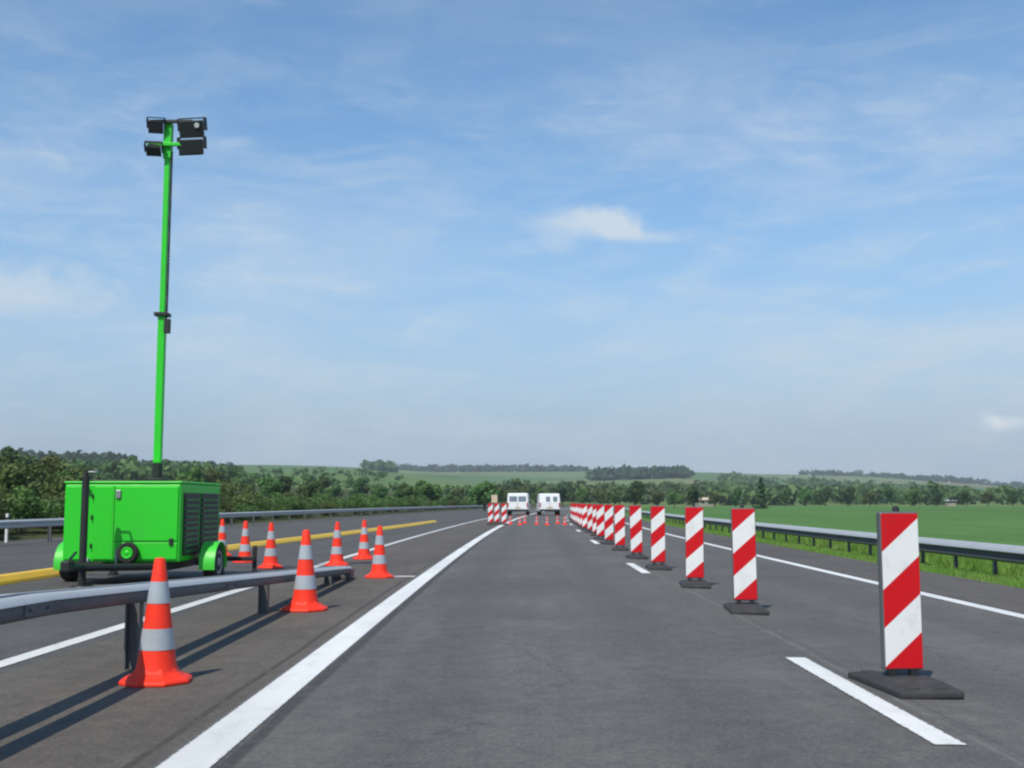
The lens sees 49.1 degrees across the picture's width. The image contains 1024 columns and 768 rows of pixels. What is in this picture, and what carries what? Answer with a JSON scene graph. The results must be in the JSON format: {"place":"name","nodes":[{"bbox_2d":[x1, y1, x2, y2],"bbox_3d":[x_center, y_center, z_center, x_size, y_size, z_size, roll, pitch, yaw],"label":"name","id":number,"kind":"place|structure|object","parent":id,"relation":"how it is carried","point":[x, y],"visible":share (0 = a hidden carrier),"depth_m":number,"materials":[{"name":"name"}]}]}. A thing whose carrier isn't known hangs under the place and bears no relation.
{"place":"outdoors","nodes":[
{"label":"outdoors","id":0,"kind":"place"},
{"bbox_2d":[53,117,256,587],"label":"light tower","id":1,"kind":"structure","parent":0,"point":[113,527],"depth_m":15.98,"materials":[{"name":"green metal"}]},
{"bbox_2d":[64,486,81,558],"bbox_3d":[-6.225,1.973,15.918,0.250,1.030,0.019,0,-6,0],"label":"door","id":2,"kind":"structure","parent":1,"relation":"in","point":[73,493],"depth_m":15.91,"materials":[{"name":"green metal"}]},
{"bbox_2d":[89,486,112,558],"bbox_3d":[-5.832,1.972,15.907,0.304,1.030,0.041,0,-6,0],"label":"door","id":3,"kind":"structure","parent":1,"relation":"in","point":[103,495],"depth_m":15.91,"materials":[{"name":"green metal"}]},
{"bbox_2d":[113,486,178,544],"bbox_3d":[-5.203,1.872,15.915,0.905,0.830,0.047,0,-6,0],"label":"door","id":4,"kind":"structure","parent":1,"relation":"in","point":[142,513],"depth_m":15.92,"materials":[{"name":"green metal"}]},
{"bbox_2d":[0,508,567,767],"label":"median","id":5,"kind":"object","parent":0,"point":[80,708],"visible":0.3,"depth_m":7.58,"materials":[{"name":"grey asphalt"}]},
{"bbox_2d":[118,557,192,687],"bbox_3d":[-2.316,1.542,7.328,0.438,0.803,0.438,1,-6,-8],"label":"traffic cone","id":6,"kind":"object","parent":5,"relation":"on","point":[156,666],"visible":1,"depth_m":7.24,"materials":[{"name":"orange plastic"}]},
{"bbox_2d":[0,566,353,669],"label":"guard rail","id":7,"kind":"object","parent":5,"relation":"on","point":[17,607],"visible":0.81,"depth_m":7.87,"materials":[{"name":"metal"}]},
{"bbox_2d":[281,530,327,612],"bbox_3d":[-2.246,2.022,12.184,0.473,0.867,0.473,5,-8,-40],"label":"traffic cone","id":8,"kind":"object","parent":5,"relation":"on","point":[305,599],"visible":1,"depth_m":12.09,"materials":[{"name":"orange plastic"}]},
{"bbox_2d":[324,522,348,565],"bbox_3d":[-3.243,2.962,20.773,0.438,0.803,0.438,0,-6,0],"label":"traffic cone","id":9,"kind":"object","parent":5,"relation":"on","point":[336,558],"visible":0.98,"depth_m":20.68,"materials":[{"name":"orange plastic"}]},
{"bbox_2d":[353,520,372,559],"bbox_3d":[-3.048,3.208,23.105,0.438,0.803,0.438,3,-7,-25],"label":"traffic cone","id":10,"kind":"object","parent":5,"relation":"on","point":[364,551],"visible":0.94,"depth_m":23.01,"materials":[{"name":"orange plastic"}]},
{"bbox_2d":[365,526,393,578],"bbox_3d":[-2.066,2.613,17.469,0.438,0.803,0.438,1,-6,-12],"label":"traffic cone","id":11,"kind":"object","parent":5,"relation":"on","point":[379,567],"visible":1,"depth_m":17.38,"materials":[{"name":"orange plastic"}]},
{"bbox_2d":[486,503,494,524],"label":"striped beacon","id":12,"kind":"object","parent":5,"relation":"on","point":[490,513],"visible":1,"depth_m":58.36,"materials":[{"name":"plastic"}]},
{"bbox_2d":[507,493,530,514],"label":"work van","id":13,"kind":"object","parent":5,"relation":"on","point":[518,502],"visible":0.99,"depth_m":99.48,"materials":[{"name":"white metal"}]},
{"bbox_2d":[0,506,569,674],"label":"opposite carriageway","id":14,"kind":"structure","parent":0,"point":[22,637],"depth_m":20.44,"materials":[{"name":"grey asphalt"}]},
{"bbox_2d":[0,520,436,584],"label":"lane separator","id":15,"kind":"object","parent":14,"relation":"on","point":[16,577],"visible":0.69,"depth_m":27.62,"materials":[{"name":"yellow plastic"}]},
{"bbox_2d":[218,519,231,555],"bbox_3d":[-6.336,3.354,24.480,0.438,0.803,0.438,2,-6,-18],"label":"traffic cone","id":16,"kind":"object","parent":14,"relation":"on","point":[222,534],"visible":0.49,"depth_m":24.43,"materials":[{"name":"orange plastic"}]},
{"bbox_2d":[232,521,251,562],"bbox_3d":[-5.209,3.079,21.877,0.438,0.803,0.438,4,-7,-33],"label":"traffic cone","id":17,"kind":"object","parent":14,"relation":"on","point":[245,549],"visible":0.74,"depth_m":21.80,"materials":[{"name":"orange plastic"}]},
{"bbox_2d":[0,510,535,667],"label":"opposite marking","id":18,"kind":"object","parent":14,"relation":"on","point":[24,656],"visible":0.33,"depth_m":10.04,"materials":[{"name":"white paint"}]},
{"bbox_2d":[257,523,282,568],"bbox_3d":[-4.309,2.882,20.016,0.438,0.803,0.438,1,-6,-5],"label":"traffic cone","id":19,"kind":"object","parent":14,"relation":"on","point":[270,561],"visible":1,"depth_m":19.92,"materials":[{"name":"orange plastic"}]},
{"bbox_2d":[0,465,1023,586],"bbox_3d":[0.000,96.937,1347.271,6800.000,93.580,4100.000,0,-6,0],"label":"ground","id":20,"kind":"structure","parent":0,"point":[995,523],"depth_m":183.52,"materials":[{"name":"green plant"}]},
{"bbox_2d":[0,487,19,517],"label":"roadside bush","id":21,"kind":"object","parent":20,"relation":"on","point":[11,500],"visible":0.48,"depth_m":37.82,"materials":[{"name":"green plant"}]},
{"bbox_2d":[0,446,27,469],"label":"broadleaf tree","id":22,"kind":"object","parent":20,"relation":"on","point":[5,452],"visible":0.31,"depth_m":138.99,"materials":[{"name":"green plant"}]},
{"bbox_2d":[0,461,42,516],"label":"roadside bush","id":23,"kind":"object","parent":20,"relation":"on","point":[15,476],"visible":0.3,"depth_m":44.09,"materials":[{"name":"green plant"}]},
{"bbox_2d":[0,485,64,532],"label":"roadside bush","id":24,"kind":"object","parent":20,"relation":"on","point":[23,509],"visible":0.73,"depth_m":39.70,"materials":[{"name":"green plant"}]},
{"bbox_2d":[0,452,92,494],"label":"roadside bush","id":25,"kind":"object","parent":20,"relation":"on","point":[38,472],"visible":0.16,"depth_m":46.53,"materials":[{"name":"green plant"}]},
{"bbox_2d":[28,454,65,473],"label":"broadleaf tree","id":26,"kind":"object","parent":20,"relation":"on","point":[51,460],"visible":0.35,"depth_m":119.15,"materials":[{"name":"green plant"}]},
{"bbox_2d":[20,474,81,529],"bbox_3d":[-17.597,4.683,43.884,3.082,2.353,2.440,1,-6,-10],"label":"roadside bush","id":27,"kind":"object","parent":20,"relation":"on","point":[57,485],"visible":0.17,"depth_m":43.56,"materials":[{"name":"green plant"}]},
{"bbox_2d":[39,491,64,531],"bbox_3d":[-16.760,4.835,41.974,1.758,1.695,2.220,-4,-7,35],"label":"roadside bush","id":28,"kind":"object","parent":20,"relation":"on","point":[61,498],"visible":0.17,"depth_m":41.71,"materials":[{"name":"green plant"}]},
{"bbox_2d":[0,454,247,482],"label":"hill wood","id":29,"kind":"object","parent":20,"relation":"on","point":[130,468],"visible":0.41,"depth_m":341.20,"materials":[{"name":"green plant"}]},
{"bbox_2d":[18,448,237,466],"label":"hill wood","id":30,"kind":"object","parent":20,"relation":"on","point":[96,457],"visible":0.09,"depth_m":848.99,"materials":[{"name":"green plant"}]},
{"bbox_2d":[176,466,205,482],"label":"broadleaf tree","id":31,"kind":"object","parent":20,"relation":"on","point":[195,472],"visible":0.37,"depth_m":149.05,"materials":[{"name":"green plant"}]},
{"bbox_2d":[201,468,222,482],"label":"broadleaf tree","id":32,"kind":"object","parent":20,"relation":"on","point":[211,474],"visible":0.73,"depth_m":198.44,"materials":[{"name":"green plant"}]},
{"bbox_2d":[214,479,249,496],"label":"roadside bush","id":33,"kind":"object","parent":20,"relation":"on","point":[244,491],"visible":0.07,"depth_m":74.52,"materials":[{"name":"green plant"}]},
{"bbox_2d":[228,493,255,519],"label":"roadside bush","id":34,"kind":"object","parent":20,"relation":"on","point":[238,497],"visible":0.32,"depth_m":68.52,"materials":[{"name":"green plant"}]},
{"bbox_2d":[231,502,259,520],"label":"roadside bush","id":35,"kind":"object","parent":20,"relation":"on","point":[242,508],"visible":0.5,"depth_m":66.39,"materials":[{"name":"green plant"}]},
{"bbox_2d":[0,505,499,540],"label":"guard rail","id":36,"kind":"object","parent":20,"relation":"on","point":[25,523],"visible":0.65,"depth_m":57.85,"materials":[{"name":"metal"}]},
{"bbox_2d":[242,493,273,518],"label":"roadside bush","id":37,"kind":"object","parent":20,"relation":"on","point":[261,503],"visible":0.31,"depth_m":73.28,"materials":[{"name":"green plant"}]},
{"bbox_2d":[257,477,283,496],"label":"broadleaf tree","id":38,"kind":"object","parent":20,"relation":"on","point":[270,486],"visible":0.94,"depth_m":151.87,"materials":[{"name":"green plant"}]},
{"bbox_2d":[267,502,290,517],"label":"roadside bush","id":39,"kind":"object","parent":20,"relation":"on","point":[278,508],"visible":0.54,"depth_m":75.47,"materials":[{"name":"green plant"}]},
{"bbox_2d":[265,492,293,517],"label":"roadside bush","id":40,"kind":"object","parent":20,"relation":"on","point":[280,499],"visible":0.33,"depth_m":78.01,"materials":[{"name":"green plant"}]},
{"bbox_2d":[278,475,292,494],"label":"broadleaf tree","id":41,"kind":"object","parent":20,"relation":"on","point":[286,482],"visible":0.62,"depth_m":164.11,"materials":[{"name":"green plant"}]},
{"bbox_2d":[282,495,314,517],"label":"roadside bush","id":42,"kind":"object","parent":20,"relation":"on","point":[297,501],"visible":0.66,"depth_m":80.08,"materials":[{"name":"green plant"}]},
{"bbox_2d":[299,480,323,496],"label":"broadleaf tree","id":43,"kind":"object","parent":20,"relation":"on","point":[310,489],"visible":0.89,"depth_m":169.52,"materials":[{"name":"green plant"}]},
{"bbox_2d":[318,475,331,488],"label":"broadleaf tree","id":44,"kind":"object","parent":20,"relation":"on","point":[324,481],"visible":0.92,"depth_m":292.11,"materials":[{"name":"green plant"}]},
{"bbox_2d":[319,501,337,515],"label":"roadside bush","id":45,"kind":"object","parent":20,"relation":"on","point":[326,505],"visible":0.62,"depth_m":90.97,"materials":[{"name":"green plant"}]},
{"bbox_2d":[315,493,347,513],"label":"roadside bush","id":46,"kind":"object","parent":20,"relation":"on","point":[322,499],"visible":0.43,"depth_m":94.24,"materials":[{"name":"green plant"}]},
{"bbox_2d":[323,485,344,497],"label":"broadleaf tree","id":47,"kind":"object","parent":20,"relation":"on","point":[336,490],"visible":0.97,"depth_m":223.47,"materials":[{"name":"green plant"}]},
{"bbox_2d":[342,495,366,514],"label":"roadside bush","id":48,"kind":"object","parent":20,"relation":"on","point":[355,504],"visible":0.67,"depth_m":100.04,"materials":[{"name":"green plant"}]},
{"bbox_2d":[241,459,474,496],"bbox_3d":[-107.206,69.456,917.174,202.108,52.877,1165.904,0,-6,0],"label":"hill wood","id":49,"kind":"object","parent":20,"relation":"on","point":[379,465],"visible":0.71,"depth_m":646.92,"materials":[{"name":"green plant"}]},
{"bbox_2d":[352,478,365,494],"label":"broadleaf tree","id":50,"kind":"object","parent":20,"relation":"on","point":[358,486],"visible":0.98,"depth_m":245.82,"materials":[{"name":"green plant"}]},
{"bbox_2d":[365,495,389,512],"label":"roadside bush","id":51,"kind":"object","parent":20,"relation":"on","point":[378,503],"visible":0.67,"depth_m":112.88,"materials":[{"name":"green plant"}]},
{"bbox_2d":[375,486,388,498],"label":"broadleaf tree","id":52,"kind":"object","parent":20,"relation":"on","point":[383,492],"visible":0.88,"depth_m":160.66,"materials":[{"name":"green plant"}]},
{"bbox_2d":[397,483,419,497],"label":"broadleaf tree","id":53,"kind":"object","parent":20,"relation":"on","point":[405,490],"visible":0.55,"depth_m":165.43,"materials":[{"name":"green plant"}]},
{"bbox_2d":[413,480,443,500],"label":"broadleaf tree","id":54,"kind":"object","parent":20,"relation":"on","point":[428,491],"visible":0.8,"depth_m":171.77,"materials":[{"name":"green plant"}]},
{"bbox_2d":[468,480,499,510],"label":"broadleaf tree","id":55,"kind":"object","parent":20,"relation":"on","point":[481,494],"visible":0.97,"depth_m":154.44,"materials":[{"name":"green plant"}]},
{"bbox_2d":[396,463,589,471],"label":"hill wood","id":56,"kind":"object","parent":20,"relation":"on","point":[490,468],"visible":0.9,"depth_m":2406.21,"materials":[{"name":"green plant"}]},
{"bbox_2d":[497,486,510,502],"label":"broadleaf tree","id":57,"kind":"object","parent":20,"relation":"on","point":[503,496],"visible":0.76,"depth_m":268.02,"materials":[{"name":"green plant"}]},
{"bbox_2d":[555,484,571,506],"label":"broadleaf tree","id":58,"kind":"object","parent":20,"relation":"on","point":[561,490],"visible":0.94,"depth_m":307.84,"materials":[{"name":"green plant"}]},
{"bbox_2d":[575,488,588,502],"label":"broadleaf tree","id":59,"kind":"object","parent":20,"relation":"on","point":[583,496],"visible":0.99,"depth_m":317.34,"materials":[{"name":"green plant"}]},
{"bbox_2d":[592,488,606,503],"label":"broadleaf tree","id":60,"kind":"object","parent":20,"relation":"on","point":[599,495],"visible":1,"depth_m":297.21,"materials":[{"name":"green plant"}]},
{"bbox_2d":[494,478,725,504],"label":"hill wood","id":61,"kind":"object","parent":20,"relation":"on","point":[664,487],"visible":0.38,"depth_m":444.31,"materials":[{"name":"green plant"}]},
{"bbox_2d":[609,488,621,502],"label":"broadleaf tree","id":62,"kind":"object","parent":20,"relation":"on","point":[615,494],"visible":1,"depth_m":327.17,"materials":[{"name":"green plant"}]},
{"bbox_2d":[624,481,644,503],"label":"broadleaf tree","id":63,"kind":"object","parent":20,"relation":"on","point":[636,490],"visible":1,"depth_m":253.26,"materials":[{"name":"green plant"}]},
{"bbox_2d":[584,464,695,480],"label":"hill wood","id":64,"kind":"object","parent":20,"relation":"on","point":[629,472],"visible":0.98,"depth_m":1361.98,"materials":[{"name":"green plant"}]},
{"bbox_2d":[650,490,664,504],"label":"broadleaf tree","id":65,"kind":"object","parent":20,"relation":"on","point":[657,496],"visible":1,"depth_m":327.44,"materials":[{"name":"green plant"}]},
{"bbox_2d":[667,490,683,507],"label":"broadleaf tree","id":66,"kind":"object","parent":20,"relation":"on","point":[673,498],"visible":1,"depth_m":317.67,"materials":[{"name":"green plant"}]},
{"bbox_2d":[686,486,701,503],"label":"broadleaf tree","id":67,"kind":"object","parent":20,"relation":"on","point":[693,495],"visible":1,"depth_m":268.01,"materials":[{"name":"green plant"}]},
{"bbox_2d":[695,497,713,506],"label":"farm building","id":68,"kind":"structure","parent":20,"relation":"on","point":[704,503],"depth_m":341.42,"materials":[{"name":"white"}]},
{"bbox_2d":[707,492,719,506],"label":"broadleaf tree","id":69,"kind":"object","parent":20,"relation":"on","point":[714,497],"visible":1,"depth_m":327.56,"materials":[{"name":"green plant"}]},
{"bbox_2d":[730,487,741,506],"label":"broadleaf tree","id":70,"kind":"object","parent":20,"relation":"on","point":[735,495],"visible":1,"depth_m":317.39,"materials":[{"name":"green plant"}]},
{"bbox_2d":[752,477,768,508],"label":"conifer tree","id":71,"kind":"object","parent":20,"relation":"on","point":[761,496],"visible":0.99,"depth_m":233.52,"materials":[{"name":"green plant"}]},
{"bbox_2d":[780,487,791,505],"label":"broadleaf tree","id":72,"kind":"object","parent":20,"relation":"on","point":[786,493],"visible":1,"depth_m":327.44,"materials":[{"name":"green plant"}]},
{"bbox_2d":[798,488,811,505],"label":"broadleaf tree","id":73,"kind":"object","parent":20,"relation":"on","point":[805,496],"visible":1,"depth_m":342.30,"materials":[{"name":"green plant"}]},
{"bbox_2d":[625,508,1023,574],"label":"guard rail","id":74,"kind":"object","parent":20,"relation":"on","point":[992,552],"visible":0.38,"depth_m":25.72,"materials":[{"name":"metal"}]},
{"bbox_2d":[820,487,831,505],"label":"broadleaf tree","id":75,"kind":"object","parent":20,"relation":"on","point":[825,494],"visible":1,"depth_m":337.27,"materials":[{"name":"green plant"}]},
{"bbox_2d":[840,486,854,505],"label":"broadleaf tree","id":76,"kind":"object","parent":20,"relation":"on","point":[849,493],"visible":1,"depth_m":347.63,"materials":[{"name":"green plant"}]},
{"bbox_2d":[699,471,1023,505],"bbox_3d":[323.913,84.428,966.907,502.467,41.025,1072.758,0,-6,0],"label":"hill wood","id":77,"kind":"object","parent":20,"relation":"on","point":[728,484],"visible":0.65,"depth_m":484.88,"materials":[{"name":"green plant"}]},
{"bbox_2d":[861,491,876,505],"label":"broadleaf tree","id":78,"kind":"object","parent":20,"relation":"on","point":[868,496],"visible":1,"depth_m":342.65,"materials":[{"name":"green plant"}]},
{"bbox_2d":[884,486,899,505],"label":"broadleaf tree","id":79,"kind":"object","parent":20,"relation":"on","point":[890,494],"visible":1,"depth_m":347.73,"materials":[{"name":"green plant"}]},
{"bbox_2d":[798,469,1023,486],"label":"hill wood","id":80,"kind":"object","parent":20,"relation":"on","point":[946,478],"visible":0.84,"depth_m":2377.70,"materials":[{"name":"green plant"}]},
{"bbox_2d":[903,488,922,505],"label":"broadleaf tree","id":81,"kind":"object","parent":20,"relation":"on","point":[914,495],"visible":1,"depth_m":342.68,"materials":[{"name":"green plant"}]},
{"bbox_2d":[931,488,941,505],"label":"broadleaf tree","id":82,"kind":"object","parent":20,"relation":"on","point":[937,495],"visible":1,"depth_m":352.54,"materials":[{"name":"green plant"}]},
{"bbox_2d":[960,490,972,505],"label":"broadleaf tree","id":83,"kind":"object","parent":20,"relation":"on","point":[966,496],"visible":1,"depth_m":347.74,"materials":[{"name":"green plant"}]},
{"bbox_2d":[980,491,993,505],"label":"broadleaf tree","id":84,"kind":"object","parent":20,"relation":"on","point":[987,496],"visible":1,"depth_m":352.55,"materials":[{"name":"green plant"}]},
{"bbox_2d":[1006,490,1017,505],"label":"broadleaf tree","id":85,"kind":"object","parent":20,"relation":"on","point":[1012,496],"visible":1,"depth_m":347.74,"materials":[{"name":"green plant"}]},
{"bbox_2d":[0,0,1023,483],"label":"sky","id":86,"kind":"structure","parent":0,"point":[711,236],"materials":[{"name":"blue"}]},
{"bbox_2d":[149,506,1023,767],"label":"road","id":87,"kind":"structure","parent":0,"point":[530,644],"depth_m":7.58,"materials":[{"name":"grey asphalt"}]},
{"bbox_2d":[155,508,568,767],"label":"lane marking","id":88,"kind":"object","parent":87,"relation":"on","point":[211,746],"visible":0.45,"depth_m":6.94,"materials":[{"name":"white paint"}]},
{"bbox_2d":[535,493,559,514],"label":"work van","id":89,"kind":"object","parent":87,"relation":"on","point":[547,501],"visible":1,"depth_m":99.50,"materials":[{"name":"white metal"}]},
{"bbox_2d":[580,503,586,529],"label":"striped beacon","id":90,"kind":"object","parent":87,"relation":"on","point":[584,514],"visible":0.75,"depth_m":47.54,"materials":[{"name":"plastic"}]},
{"bbox_2d":[584,503,595,532],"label":"striped beacon","id":91,"kind":"object","parent":87,"relation":"on","point":[589,516],"visible":0.65,"depth_m":43.55,"materials":[{"name":"plastic"}]},
{"bbox_2d":[590,503,596,535],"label":"striped beacon","id":92,"kind":"object","parent":87,"relation":"on","point":[593,520],"visible":0.53,"depth_m":39.59,"materials":[{"name":"plastic"}]},
{"bbox_2d":[593,503,603,539],"bbox_3d":[2.812,4.365,35.638,0.400,1.152,0.840,-1,-6,-2],"label":"striped beacon","id":93,"kind":"object","parent":87,"relation":"on","point":[599,519],"visible":0.84,"depth_m":35.60,"materials":[{"name":"plastic"}]},
{"bbox_2d":[600,503,614,544],"bbox_3d":[2.738,3.945,31.661,0.400,1.152,0.840,0,-6,-5],"label":"striped beacon","id":94,"kind":"object","parent":87,"relation":"on","point":[608,523],"visible":0.95,"depth_m":31.62,"materials":[{"name":"plastic"}]},
{"bbox_2d":[612,503,627,550],"bbox_3d":[2.665,3.525,27.683,0.400,1.152,0.840,-1,-6,6],"label":"striped beacon","id":95,"kind":"object","parent":87,"relation":"on","point":[619,516],"visible":1,"depth_m":27.65,"materials":[{"name":"plastic"}]},
{"bbox_2d":[625,503,648,558],"bbox_3d":[2.622,3.105,23.705,0.400,1.152,0.840,-1,-6,0],"label":"striped beacon","id":96,"kind":"object","parent":87,"relation":"on","point":[635,524],"visible":1,"depth_m":23.67,"materials":[{"name":"plastic"}]},
{"bbox_2d":[645,504,671,569],"bbox_3d":[2.595,2.706,19.926,0.400,1.152,0.840,0,-6,2],"label":"striped beacon","id":97,"kind":"object","parent":87,"relation":"on","point":[657,530],"visible":1,"depth_m":19.89,"materials":[{"name":"plastic"}]},
{"bbox_2d":[679,504,710,588],"bbox_3d":[2.573,2.271,15.799,0.400,1.152,0.840,0,-6,6],"label":"striped beacon","id":98,"kind":"object","parent":87,"relation":"on","point":[694,541],"visible":1,"depth_m":15.76,"materials":[{"name":"plastic"}]},
{"bbox_2d":[723,504,769,614],"bbox_3d":[2.533,1.893,12.219,0.400,1.152,0.840,-1,-6,5],"label":"striped beacon","id":99,"kind":"object","parent":87,"relation":"on","point":[744,559],"visible":1,"depth_m":12.18,"materials":[{"name":"plastic"}]},
{"bbox_2d":[613,519,1023,617],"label":"edge marking","id":100,"kind":"object","parent":87,"relation":"on","point":[943,598],"visible":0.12,"depth_m":16.41,"materials":[{"name":"white paint"}]},
{"bbox_2d":[785,657,966,744],"bbox_3d":[2.123,1.898,6.914,0.161,0.002,3.051,0,-6,0],"label":"dash marking","id":101,"kind":"object","parent":87,"relation":"on","point":[923,729],"visible":1,"depth_m":6.43,"materials":[{"name":"white paint"}]},
{"bbox_2d":[848,506,964,698],"bbox_3d":[2.484,1.359,7.177,0.400,1.152,0.840,1,-6,-5],"label":"striped beacon","id":102,"kind":"object","parent":87,"relation":"on","point":[899,592],"visible":1,"depth_m":7.14,"materials":[{"name":"plastic"}]},
{"bbox_2d":[613,507,1023,613],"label":"hard shoulder","id":103,"kind":"object","parent":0,"point":[1005,597],"visible":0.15,"depth_m":19.67},
{"bbox_2d":[648,520,1023,588],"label":"verge grass","id":104,"kind":"structure","parent":0,"point":[1009,572],"depth_m":26.13,"materials":[{"name":"green plant"}]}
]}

